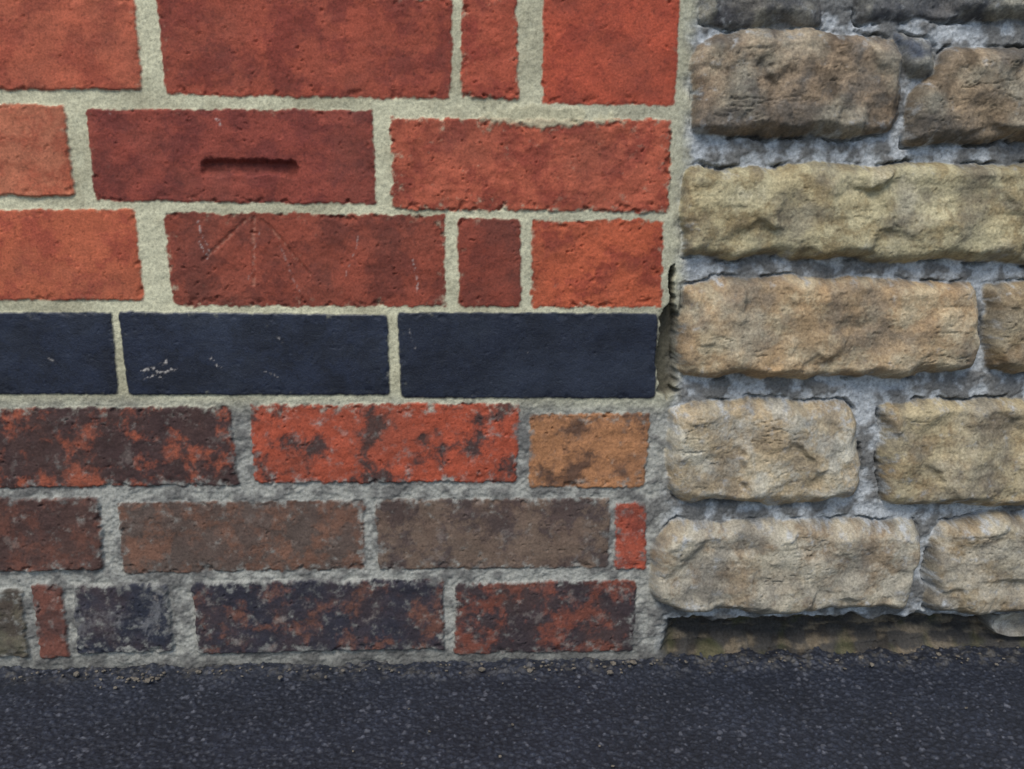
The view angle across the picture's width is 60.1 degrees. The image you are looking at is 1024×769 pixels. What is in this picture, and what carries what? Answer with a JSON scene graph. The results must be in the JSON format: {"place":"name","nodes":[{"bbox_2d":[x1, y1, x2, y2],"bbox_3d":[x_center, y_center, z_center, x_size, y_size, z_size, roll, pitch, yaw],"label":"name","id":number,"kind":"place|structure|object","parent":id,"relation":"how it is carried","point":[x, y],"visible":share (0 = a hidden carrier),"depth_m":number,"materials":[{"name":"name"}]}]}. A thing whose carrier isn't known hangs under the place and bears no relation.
{"place":"outdoors","nodes":[
{"label":"outdoors","id":0,"kind":"place"},
{"bbox_2d":[0,645,1023,768],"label":"asphalt pavement","id":1,"kind":"structure","parent":0,"point":[670,710],"depth_m":0.70,"materials":[{"name":"black asphalt"}]},
{"bbox_2d":[0,0,691,669],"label":"brick courses","id":2,"kind":"object","parent":1,"relation":"on","point":[334,332],"visible":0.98,"depth_m":0.70,"materials":[{"name":"red brick"}]},
{"bbox_2d":[13,645,1018,766],"bbox_3d":[-0.005,0.271,0.640,1.451,0.006,0.331,0,13,-3],"label":"loose grit","id":3,"kind":"object","parent":1,"relation":"on","point":[481,669],"visible":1,"depth_m":0.75,"materials":[{"name":"grey gravel"}]},
{"bbox_2d":[659,0,1023,658],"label":"stone courses","id":4,"kind":"object","parent":1,"relation":"on","point":[846,383],"visible":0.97,"depth_m":0.71,"materials":[{"name":"stone"}]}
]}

